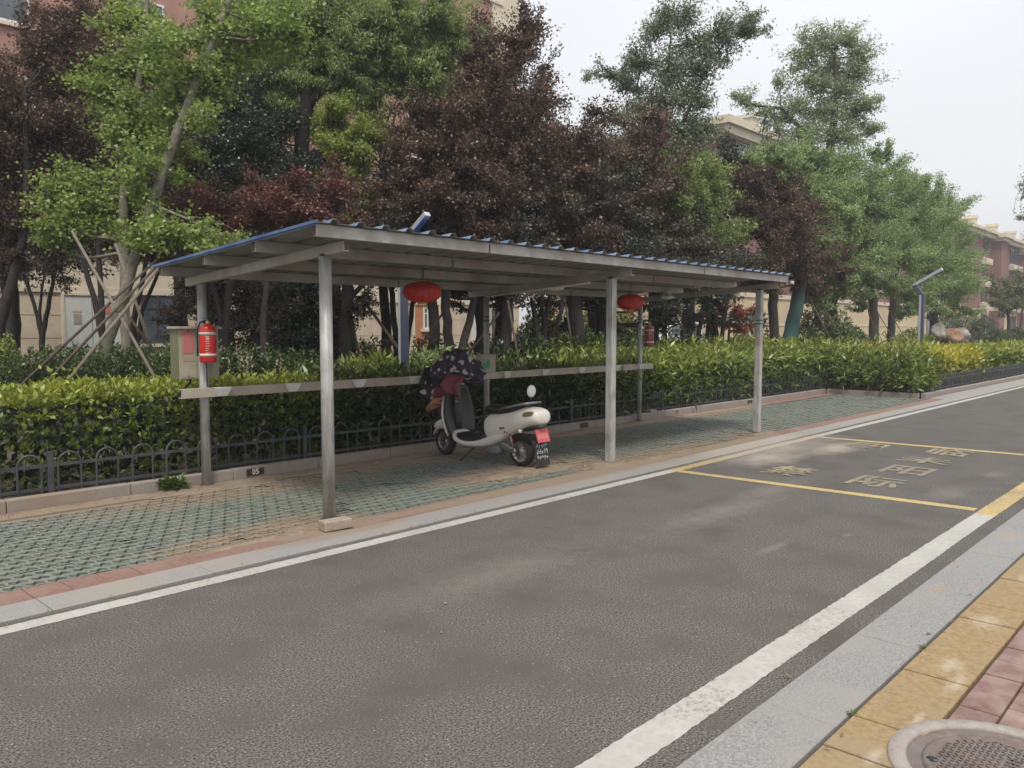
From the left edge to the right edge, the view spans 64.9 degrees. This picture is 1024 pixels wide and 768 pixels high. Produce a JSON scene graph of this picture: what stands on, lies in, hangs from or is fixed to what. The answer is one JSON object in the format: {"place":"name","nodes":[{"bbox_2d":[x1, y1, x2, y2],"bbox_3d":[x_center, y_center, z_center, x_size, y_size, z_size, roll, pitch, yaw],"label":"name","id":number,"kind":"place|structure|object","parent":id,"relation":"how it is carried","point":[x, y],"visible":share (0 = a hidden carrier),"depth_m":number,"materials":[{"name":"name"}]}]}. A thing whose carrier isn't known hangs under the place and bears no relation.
{"place":"outdoors","nodes":[
{"label":"outdoors","id":0,"kind":"place"},
{"bbox_2d":[0,394,926,592],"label":"green lattice pavers","id":1,"kind":"object","parent":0,"point":[677,434],"visible":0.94,"depth_m":7.12,"materials":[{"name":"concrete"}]},
{"bbox_2d":[151,219,792,519],"bbox_3d":[0.313,-0.297,9.570,2.741,2.290,7.902,4,5,43],"label":"bike shelter","id":2,"kind":"object","parent":1,"relation":"on","point":[326,255],"visible":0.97,"depth_m":8.02,"materials":[{"name":"metal"}]},
{"bbox_2d":[166,326,221,397],"bbox_3d":[-3.028,-0.213,7.699,0.235,0.672,0.440,4,5,43],"label":"electric box","id":3,"kind":"object","parent":2,"relation":"attached to","point":[183,355],"visible":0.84,"depth_m":7.56,"materials":[{"name":"paint"}]},
{"bbox_2d":[181,330,196,377],"bbox_3d":[-3.037,-0.283,7.560,0.003,0.445,0.140,4,5,43],"label":"door","id":4,"kind":"structure","parent":3,"relation":"in","point":[188,367],"depth_m":7.56,"materials":[{"name":"paint"}]},
{"bbox_2d":[196,318,216,362],"bbox_3d":[-2.842,-0.411,7.507,0.158,0.417,0.167,4,5,43],"label":"fire extinguisher","id":5,"kind":"object","parent":2,"relation":"attached to","point":[206,345],"visible":1,"depth_m":7.46,"materials":[{"name":"red paint"}]},
{"bbox_2d":[179,363,652,398],"bbox_3d":[-0.370,-0.101,10.212,0.116,0.088,7.790,4,5,43],"label":"charging rail","id":6,"kind":"object","parent":2,"relation":"attached to","point":[247,390],"visible":0.82,"depth_m":8.77,"materials":[{"name":"beige metal"}]},
{"bbox_2d":[403,267,441,307],"bbox_3d":[-0.901,-0.972,8.079,0.387,0.421,0.387,4,5,43],"label":"lantern","id":7,"kind":"object","parent":2,"relation":"hanging from","point":[422,292],"visible":1,"depth_m":7.95,"materials":[{"name":"fabric"}]},
{"bbox_2d":[617,284,643,313],"bbox_3d":[1.575,-1.148,10.728,0.357,0.430,0.357,4,5,43],"label":"lantern","id":8,"kind":"object","parent":2,"relation":"hanging from","point":[630,302],"visible":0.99,"depth_m":10.62,"materials":[{"name":"fabric"}]},
{"bbox_2d":[433,372,549,465],"bbox_3d":[-0.293,0.366,9.151,1.750,1.024,0.774,4,5,43],"label":"scooter","id":9,"kind":"object","parent":1,"relation":"on","point":[502,426],"visible":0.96,"depth_m":8.86,"materials":[{"name":"white plastic"}]},
{"bbox_2d":[419,348,484,419],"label":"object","id":10,"kind":"object","parent":9,"relation":"on","point":[456,367],"visible":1,"depth_m":9.30,"materials":[{"name":"blue fabric"}]},
{"bbox_2d":[465,463,578,484],"bbox_3d":[0.130,0.920,8.437,0.340,0.024,1.765,4,5,43],"label":"sand drift","id":11,"kind":"object","parent":1,"relation":"on","point":[522,472],"visible":0.99,"depth_m":8.41,"materials":[{"name":"beige sand"}]},
{"bbox_2d":[0,350,1017,499],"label":"planting soil","id":12,"kind":"structure","parent":0,"point":[92,475],"depth_m":9.45,"materials":[{"name":"brown soil"}]},
{"bbox_2d":[0,229,81,377],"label":"purple plum tree","id":13,"kind":"object","parent":12,"relation":"on","point":[55,262],"visible":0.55,"depth_m":15.47,"materials":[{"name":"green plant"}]},
{"bbox_2d":[0,0,127,351],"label":"purple plum tree","id":14,"kind":"object","parent":12,"relation":"on","point":[28,138],"visible":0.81,"depth_m":13.22,"materials":[{"name":"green plant"}]},
{"bbox_2d":[3,261,161,429],"bbox_3d":[-5.477,-0.374,10.070,2.088,2.362,0.042,-1,4,-18],"label":"support stake","id":15,"kind":"object","parent":12,"relation":"on","point":[85,341],"visible":0.76,"depth_m":10.12,"materials":[{"name":"brown wood"}]},
{"bbox_2d":[10,268,158,451],"bbox_3d":[-5.191,-0.341,9.864,1.756,2.325,0.048,-2,4,-28],"label":"support stake","id":16,"kind":"object","parent":12,"relation":"on","point":[105,334],"visible":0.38,"depth_m":9.94,"materials":[{"name":"brown wood"}]},
{"bbox_2d":[19,259,157,388],"bbox_3d":[-5.770,-0.403,10.212,2.456,2.404,0.042,-1,4,-13],"label":"support stake","id":17,"kind":"object","parent":12,"relation":"on","point":[50,357],"visible":0.76,"depth_m":10.25,"materials":[{"name":"brown wood"}]},
{"bbox_2d":[0,25,184,362],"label":"purple plum tree","id":18,"kind":"object","parent":12,"relation":"on","point":[10,325],"visible":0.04,"depth_m":17.42,"materials":[{"name":"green plant"}]},
{"bbox_2d":[1,0,190,354],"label":"purple plum tree","id":19,"kind":"object","parent":12,"relation":"on","point":[17,304],"visible":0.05,"depth_m":17.87,"materials":[{"name":"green plant"}]},
{"bbox_2d":[7,0,191,429],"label":"ginkgo tree","id":20,"kind":"object","parent":12,"relation":"on","point":[81,198],"visible":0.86,"depth_m":11.55,"materials":[{"name":"green plant"}]},
{"bbox_2d":[0,339,217,440],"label":"shrub","id":21,"kind":"object","parent":12,"relation":"on","point":[122,363],"visible":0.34,"depth_m":10.36,"materials":[{"name":"green plant"}]},
{"bbox_2d":[71,230,191,440],"bbox_3d":[-4.804,-0.583,10.173,1.903,2.764,0.044,1,4,20],"label":"support stake","id":22,"kind":"object","parent":12,"relation":"on","point":[144,359],"visible":0.6,"depth_m":10.21,"materials":[{"name":"brown wood"}]},
{"bbox_2d":[28,9,242,358],"bbox_3d":[-6.197,-2.963,14.201,3.982,6.930,2.766,0,4,4],"label":"purple plum tree","id":23,"kind":"object","parent":12,"relation":"on","point":[93,143],"visible":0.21,"depth_m":13.57,"materials":[{"name":"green plant"}]},
{"bbox_2d":[0,361,343,492],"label":"clipped hedge","id":24,"kind":"object","parent":12,"relation":"on","point":[69,390],"visible":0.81,"depth_m":7.77,"materials":[{"name":"green plant"}]},
{"bbox_2d":[85,0,332,431],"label":"ginkgo tree","id":25,"kind":"object","parent":12,"relation":"on","point":[154,228],"visible":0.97,"depth_m":10.56,"materials":[{"name":"green plant"}]},
{"bbox_2d":[103,51,315,325],"bbox_3d":[-6.969,-3.575,18.045,5.558,7.724,3.620,1,4,12],"label":"evergreen tree","id":26,"kind":"object","parent":12,"relation":"on","point":[180,252],"visible":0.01,"depth_m":17.86,"materials":[{"name":"green plant"}]},
{"bbox_2d":[146,229,310,422],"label":"purple plum tree","id":27,"kind":"object","parent":12,"relation":"on","point":[246,313],"visible":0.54,"depth_m":12.34,"materials":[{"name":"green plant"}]},
{"bbox_2d":[0,0,519,378],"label":"apartment building","id":28,"kind":"structure","parent":12,"relation":"on","point":[69,316],"depth_m":23.40,"materials":[{"name":"beige paint"}]},
{"bbox_2d":[0,0,34,29],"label":"window","id":29,"kind":"structure","parent":28,"relation":"in","point":[6,12],"depth_m":20.69,"materials":[{"name":"grey glass"}]},
{"bbox_2d":[60,292,120,370],"bbox_3d":[-11.701,-1.281,22.477,0.079,2.496,1.560,4,5,43],"label":"door","id":30,"kind":"structure","parent":28,"relation":"in","point":[76,310],"depth_m":22.19,"materials":[{"name":"paint"}]},
{"bbox_2d":[140,295,174,346],"bbox_3d":[-10.440,-1.897,23.781,0.110,1.600,1.240,4,5,43],"label":"window","id":31,"kind":"structure","parent":28,"relation":"in","point":[152,329],"depth_m":23.73,"materials":[{"name":"grey glass"}]},
{"bbox_2d":[412,303,440,356],"bbox_3d":[-3.330,-1.894,31.436,0.079,2.500,1.374,4,5,43],"label":"door","id":32,"kind":"structure","parent":28,"relation":"in","point":[417,325],"depth_m":31.10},
{"bbox_2d":[165,63,355,367],"bbox_3d":[-4.642,-2.708,14.405,3.175,6.418,3.069,-3,5,-38],"label":"evergreen tree","id":33,"kind":"object","parent":12,"relation":"on","point":[250,139],"visible":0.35,"depth_m":14.37,"materials":[{"name":"green plant"}]},
{"bbox_2d":[209,336,319,437],"bbox_3d":[-3.165,0.045,10.742,1.790,1.392,0.840,-2,4,-24],"label":"shrub","id":34,"kind":"object","parent":12,"relation":"on","point":[271,360],"visible":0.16,"depth_m":10.59,"materials":[{"name":"green plant"}]},
{"bbox_2d":[160,151,374,431],"bbox_3d":[-3.495,-1.359,11.496,3.066,4.094,1.710,-1,4,-12],"label":"maple tree","id":35,"kind":"object","parent":12,"relation":"on","point":[262,200],"visible":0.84,"depth_m":11.30,"materials":[{"name":"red plant"}]},
{"bbox_2d":[0,401,568,498],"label":"hoop fence","id":36,"kind":"object","parent":12,"relation":"on","point":[50,464],"visible":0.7,"depth_m":7.88,"materials":[{"name":"metal"}]},
{"bbox_2d":[233,168,352,416],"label":"evergreen tree","id":37,"kind":"object","parent":12,"relation":"on","point":[308,337],"visible":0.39,"depth_m":13.12,"materials":[{"name":"green plant"}]},
{"bbox_2d":[247,116,409,338],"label":"evergreen tree","id":38,"kind":"object","parent":12,"relation":"on","point":[381,173],"visible":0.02,"depth_m":18.29,"materials":[{"name":"green plant"}]},
{"bbox_2d":[175,0,492,361],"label":"locust tree","id":39,"kind":"object","parent":12,"relation":"on","point":[385,311],"visible":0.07,"depth_m":19.32,"materials":[{"name":"green plant"}]},
{"bbox_2d":[179,0,496,362],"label":"locust tree","id":40,"kind":"object","parent":12,"relation":"on","point":[380,42],"visible":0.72,"depth_m":15.27,"materials":[{"name":"green plant"}]},
{"bbox_2d":[307,85,388,363],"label":"tree","id":41,"kind":"object","parent":12,"relation":"on","point":[355,143],"visible":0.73,"depth_m":14.00,"materials":[{"name":"green plant"}]},
{"bbox_2d":[306,195,416,420],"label":"purple plum tree","id":42,"kind":"object","parent":12,"relation":"on","point":[347,301],"visible":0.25,"depth_m":12.72,"materials":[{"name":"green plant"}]},
{"bbox_2d":[339,346,423,421],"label":"shrub","id":43,"kind":"object","parent":12,"relation":"on","point":[355,361],"visible":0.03,"depth_m":11.66,"materials":[{"name":"green plant"}]},
{"bbox_2d":[380,286,415,361],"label":"purple plum tree","id":44,"kind":"object","parent":12,"relation":"on","point":[394,317],"depth_m":13.76,"materials":[{"name":"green plant"}]},
{"bbox_2d":[398,212,430,435],"bbox_3d":[-1.347,-0.751,10.756,0.717,2.994,0.109,4,5,43],"label":"street lamp","id":45,"kind":"object","parent":12,"relation":"on","point":[403,314],"visible":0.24,"depth_m":10.82,"materials":[{"name":"metal"}]},
{"bbox_2d":[296,327,538,398],"bbox_3d":[-1.414,-0.192,13.313,4.345,1.515,1.097,-2,4,-21],"label":"shrub","id":46,"kind":"object","parent":12,"relation":"on","point":[519,335],"visible":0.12,"depth_m":13.51,"materials":[{"name":"green plant"}]},
{"bbox_2d":[259,337,592,455],"bbox_3d":[-0.886,0.058,11.269,1.990,1.442,5.392,4,5,43],"label":"clipped hedge","id":47,"kind":"object","parent":12,"relation":"on","point":[360,404],"visible":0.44,"depth_m":10.19,"materials":[{"name":"green plant"}]},
{"bbox_2d":[356,328,512,400],"bbox_3d":[-1.542,-0.301,15.033,3.312,1.500,0.762,0,4,-1],"label":"shrub","id":48,"kind":"object","parent":12,"relation":"on","point":[363,345],"visible":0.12,"depth_m":14.95,"materials":[{"name":"green plant"}]},
{"bbox_2d":[409,343,483,410],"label":"shrub","id":49,"kind":"object","parent":12,"relation":"on","point":[432,354],"visible":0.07,"depth_m":12.46,"materials":[{"name":"green plant"}]},
{"bbox_2d":[371,87,553,349],"bbox_3d":[-1.035,-3.051,17.502,4.793,6.683,3.784,-1,4,-16],"label":"purple plum tree","id":50,"kind":"object","parent":12,"relation":"on","point":[433,312],"visible":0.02,"depth_m":17.39,"materials":[{"name":"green plant"}]},
{"bbox_2d":[346,0,582,349],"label":"purple plum tree","id":51,"kind":"object","parent":12,"relation":"on","point":[458,184],"visible":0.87,"depth_m":13.27,"materials":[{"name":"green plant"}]},
{"bbox_2d":[450,205,554,407],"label":"purple plum tree","id":52,"kind":"object","parent":12,"relation":"on","point":[457,295],"visible":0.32,"depth_m":14.11,"materials":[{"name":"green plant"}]},
{"bbox_2d":[437,0,579,389],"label":"purple plum tree","id":53,"kind":"object","parent":12,"relation":"on","point":[541,68],"visible":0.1,"depth_m":18.38,"materials":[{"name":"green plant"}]},
{"bbox_2d":[500,327,651,398],"bbox_3d":[1.258,-0.338,15.284,1.087,1.539,4.442,4,5,43],"label":"shrub","id":54,"kind":"object","parent":12,"relation":"on","point":[624,343],"visible":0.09,"depth_m":15.06,"materials":[{"name":"green plant"}]},
{"bbox_2d":[438,153,719,378],"bbox_3d":[1.341,-2.021,15.453,8.150,4.943,2.218,-4,5,-43],"label":"purple plum tree","id":55,"kind":"object","parent":12,"relation":"on","point":[553,222],"visible":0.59,"depth_m":14.94,"materials":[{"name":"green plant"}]},
{"bbox_2d":[512,294,647,351],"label":"shrub","id":56,"kind":"object","parent":12,"relation":"on","point":[529,321],"visible":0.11,"depth_m":21.83,"materials":[{"name":"green plant"}]},
{"bbox_2d":[524,93,702,404],"bbox_3d":[1.901,-2.845,16.186,2.367,6.441,5.757,4,5,43],"label":"purple plum tree","id":57,"kind":"object","parent":12,"relation":"on","point":[632,149],"visible":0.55,"depth_m":15.69,"materials":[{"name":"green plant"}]},
{"bbox_2d":[564,153,665,398],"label":"broadleaf tree","id":58,"kind":"object","parent":12,"relation":"on","point":[575,314],"visible":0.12,"depth_m":15.42,"materials":[{"name":"green plant"}]},
{"bbox_2d":[531,108,729,346],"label":"purple plum tree","id":59,"kind":"object","parent":12,"relation":"on","point":[592,322],"visible":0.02,"depth_m":18.37,"materials":[{"name":"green plant"}]},
{"bbox_2d":[516,293,768,392],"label":"evergreen tree","id":60,"kind":"object","parent":12,"relation":"on","point":[599,307],"visible":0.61,"depth_m":17.29,"materials":[{"name":"green plant"}]},
{"bbox_2d":[506,332,834,421],"bbox_3d":[3.618,-0.300,16.171,2.684,1.532,9.718,4,5,43],"label":"clipped hedge","id":61,"kind":"object","parent":12,"relation":"on","point":[686,366],"visible":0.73,"depth_m":15.02,"materials":[{"name":"green plant"}]},
{"bbox_2d":[580,0,781,384],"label":"poplar tree","id":62,"kind":"object","parent":12,"relation":"on","point":[668,76],"visible":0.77,"depth_m":19.89,"materials":[{"name":"green plant"}]},
{"bbox_2d":[568,374,822,422],"bbox_3d":[4.116,0.193,15.610,0.044,0.410,9.522,4,5,43],"label":"hoop fence","id":63,"kind":"object","parent":12,"relation":"on","point":[660,397],"visible":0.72,"depth_m":14.65,"materials":[{"name":"metal"}]},
{"bbox_2d":[645,147,763,387],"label":"broadleaf tree","id":64,"kind":"object","parent":12,"relation":"on","point":[706,173],"visible":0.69,"depth_m":18.50,"materials":[{"name":"green plant"}]},
{"bbox_2d":[648,216,771,391],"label":"purple plum tree","id":65,"kind":"object","parent":12,"relation":"on","point":[747,262],"visible":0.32,"depth_m":18.38,"materials":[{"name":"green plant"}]},
{"bbox_2d":[652,331,785,384],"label":"shrub","id":66,"kind":"object","parent":12,"relation":"on","point":[709,339],"visible":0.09,"depth_m":18.91,"materials":[{"name":"green plant"}]},
{"bbox_2d":[705,302,754,340],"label":"maple tree","id":67,"kind":"object","parent":12,"relation":"on","point":[738,310],"visible":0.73,"depth_m":19.90,"materials":[{"name":"red plant"}]},
{"bbox_2d":[551,113,918,346],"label":"apartment building","id":68,"kind":"structure","parent":12,"relation":"on","point":[743,126],"depth_m":47.17,"materials":[{"name":"beige paint"}]},
{"bbox_2d":[681,128,796,342],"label":"evergreen tree","id":69,"kind":"object","parent":12,"relation":"on","point":[729,157],"visible":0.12,"depth_m":21.82,"materials":[{"name":"green plant"}]},
{"bbox_2d":[725,158,862,341],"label":"purple plum tree","id":70,"kind":"object","parent":12,"relation":"on","point":[791,206],"visible":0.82,"depth_m":21.30,"materials":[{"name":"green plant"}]},
{"bbox_2d":[739,142,853,349],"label":"broadleaf tree","id":71,"kind":"object","parent":12,"relation":"on","point":[795,152],"visible":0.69,"depth_m":22.50,"materials":[{"name":"green plant"}]},
{"bbox_2d":[739,303,855,344],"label":"shrub","id":72,"kind":"object","parent":12,"relation":"on","point":[806,318],"visible":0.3,"depth_m":23.98,"materials":[{"name":"green plant"}]},
{"bbox_2d":[725,15,901,334],"bbox_3d":[10.763,-6.841,29.260,6.315,13.018,3.276,0,4,-4],"label":"poplar tree","id":73,"kind":"object","parent":12,"relation":"on","point":[856,70],"visible":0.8,"depth_m":28.83,"materials":[{"name":"green plant"}]},
{"bbox_2d":[734,121,904,327],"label":"broadleaf tree","id":74,"kind":"object","parent":12,"relation":"on","point":[828,172],"visible":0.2,"depth_m":26.68,"materials":[{"name":"green plant"}]},
{"bbox_2d":[798,318,871,344],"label":"shrub","id":75,"kind":"object","parent":12,"relation":"on","point":[843,331],"visible":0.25,"depth_m":23.75,"materials":[{"name":"green plant"}]},
{"bbox_2d":[769,329,951,391],"bbox_3d":[8.207,-0.571,19.823,4.709,1.644,3.000,4,5,43],"label":"clipped hedge","id":76,"kind":"object","parent":12,"relation":"on","point":[900,355],"visible":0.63,"depth_m":18.86,"materials":[{"name":"green plant"}]},
{"bbox_2d":[830,354,941,392],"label":"shrub","id":77,"kind":"object","parent":12,"relation":"on","point":[924,373],"visible":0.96,"depth_m":18.05,"materials":[{"name":"green plant"}]},
{"bbox_2d":[809,137,965,343],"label":"camphor tree","id":78,"kind":"object","parent":12,"relation":"on","point":[854,199],"visible":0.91,"depth_m":26.96,"materials":[{"name":"green plant"}]},
{"bbox_2d":[816,339,989,385],"bbox_3d":[10.321,-0.633,21.884,3.997,1.296,5.019,4,5,43],"label":"clipped hedge","id":79,"kind":"object","parent":12,"relation":"on","point":[959,360],"visible":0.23,"depth_m":20.99,"materials":[{"name":"green plant"}]},
{"bbox_2d":[912,268,943,345],"bbox_3d":[10.989,-1.517,21.369,0.732,3.077,0.135,4,5,43],"label":"street lamp","id":80,"kind":"object","parent":12,"relation":"on","point":[921,305],"visible":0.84,"depth_m":21.38,"materials":[{"name":"metal"}]},
{"bbox_2d":[886,163,997,341],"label":"camphor tree","id":81,"kind":"object","parent":12,"relation":"on","point":[962,270],"visible":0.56,"depth_m":32.57,"materials":[{"name":"green plant"}]},
{"bbox_2d":[901,337,1023,376],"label":"clipped hedge","id":82,"kind":"object","parent":12,"relation":"on","point":[998,353],"visible":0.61,"depth_m":25.41,"materials":[{"name":"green plant"}]},
{"bbox_2d":[907,203,1023,342],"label":"apartment building","id":83,"kind":"structure","parent":12,"relation":"on","point":[1006,249],"depth_m":84.75,"materials":[{"name":"red brick"}]},
{"bbox_2d":[938,313,1001,342],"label":"shrub","id":84,"kind":"object","parent":12,"relation":"on","point":[973,329],"visible":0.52,"depth_m":39.70,"materials":[{"name":"green plant"}]},
{"bbox_2d":[919,363,1023,392],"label":"hoop fence","id":85,"kind":"object","parent":12,"relation":"on","point":[973,376],"visible":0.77,"depth_m":21.25,"materials":[{"name":"metal"}]},
{"bbox_2d":[981,265,1023,339],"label":"olive tree","id":86,"kind":"object","parent":12,"relation":"on","point":[1005,305],"visible":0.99,"depth_m":40.80,"materials":[{"name":"green plant"}]},
{"bbox_2d":[982,327,1023,342],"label":"shrub","id":87,"kind":"object","parent":12,"relation":"on","point":[1005,336],"visible":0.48,"depth_m":39.50,"materials":[{"name":"green plant"}]},
{"bbox_2d":[0,385,1023,767],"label":"road","id":88,"kind":"structure","parent":0,"point":[380,655],"depth_m":4.08,"materials":[{"name":"grey asphalt"}]},
{"bbox_2d":[0,386,1023,767],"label":"white road lines","id":89,"kind":"object","parent":88,"relation":"on","point":[646,740],"visible":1,"depth_m":4.12,"materials":[{"name":"paint"}]},
{"bbox_2d":[669,435,1023,515],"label":"yellow bay lines","id":90,"kind":"object","parent":88,"relation":"on","point":[1004,502],"visible":1,"depth_m":7.63,"materials":[{"name":"paint"}]},
{"bbox_2d":[517,0,1023,330],"label":"sky","id":91,"kind":"structure","parent":0,"point":[956,103],"materials":[{"name":"white"}]},
{"bbox_2d":[676,509,1023,767],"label":"granite pavement","id":92,"kind":"structure","parent":0,"point":[802,718],"depth_m":3.52,"materials":[{"name":"grey stone"}]},
{"bbox_2d":[799,556,1023,767],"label":"yellow pavement","id":93,"kind":"structure","parent":0,"point":[940,676],"depth_m":3.43,"materials":[{"name":"tile"}]},
{"bbox_2d":[921,626,1023,767],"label":"pink pavement","id":94,"kind":"structure","parent":0,"point":[995,695],"depth_m":3.31,"materials":[{"name":"tile"}]},
{"bbox_2d":[887,719,1023,767],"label":"manhole cover","id":95,"kind":"object","parent":94,"relation":"on","point":[951,743],"visible":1,"depth_m":2.88,"materials":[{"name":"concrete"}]},
{"label":"joint bed","id":96,"kind":"structure","parent":0,"visible":0},
{"bbox_2d":[0,399,942,605],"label":"brick edging","id":97,"kind":"object","parent":96,"relation":"on","point":[38,591],"visible":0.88,"depth_m":6.29,"materials":[{"name":"red brick"}]},
{"bbox_2d":[190,528,318,555],"bbox_3d":[-1.736,1.104,5.759,0.132,0.022,1.334,4,5,43],"label":"sand drift","id":98,"kind":"object","parent":97,"relation":"on","point":[258,540],"visible":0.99,"depth_m":5.67,"materials":[{"name":"beige sand"}]},
{"bbox_2d":[319,516,352,531],"bbox_3d":[-1.319,1.045,6.018,0.225,0.075,0.115,-3,5,-37],"label":"concrete block","id":99,"kind":"object","parent":97,"relation":"on","point":[335,523],"depth_m":5.98,"materials":[{"name":"beige concrete"}]},
{"bbox_2d":[0,382,1023,624],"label":"granite edging","id":100,"kind":"object","parent":96,"relation":"on","point":[18,611],"visible":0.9,"depth_m":5.83,"materials":[{"name":"grey stone"}]},
{"label":"ground","id":101,"kind":"structure","parent":0,"visible":0},
{"bbox_2d":[0,389,825,514],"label":"kerb","id":102,"kind":"structure","parent":101,"relation":"on","point":[26,503],"depth_m":8.41,"materials":[{"name":"concrete"}]},
{"bbox_2d":[827,389,919,398],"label":"kerb","id":103,"kind":"structure","parent":101,"relation":"on","point":[878,393],"depth_m":18.08,"materials":[{"name":"concrete"}]},
{"bbox_2d":[921,374,1023,398],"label":"kerb","id":104,"kind":"structure","parent":101,"relation":"on","point":[928,395],"depth_m":19.98,"materials":[{"name":"concrete"}]},
{"label":"joint bed","id":105,"kind":"structure","parent":0,"visible":0},
{"bbox_2d":[0,393,836,521],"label":"brick edging","id":106,"kind":"object","parent":105,"relation":"on","point":[12,516],"visible":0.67,"depth_m":8.91,"materials":[{"name":"brick"}]},
{"bbox_2d":[20,489,176,513],"bbox_3d":[-3.553,1.017,7.024,0.117,0.024,1.460,4,5,43],"label":"sand drift","id":107,"kind":"object","parent":106,"relation":"on","point":[115,498],"visible":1,"depth_m":7.00,"materials":[{"name":"beige sand"}]},
{"bbox_2d":[150,475,282,498],"bbox_3d":[-2.740,0.970,7.697,0.342,0.026,1.479,4,5,43],"label":"sand drift","id":108,"kind":"object","parent":106,"relation":"on","point":[246,482],"visible":1,"depth_m":7.64,"materials":[{"name":"beige sand"}]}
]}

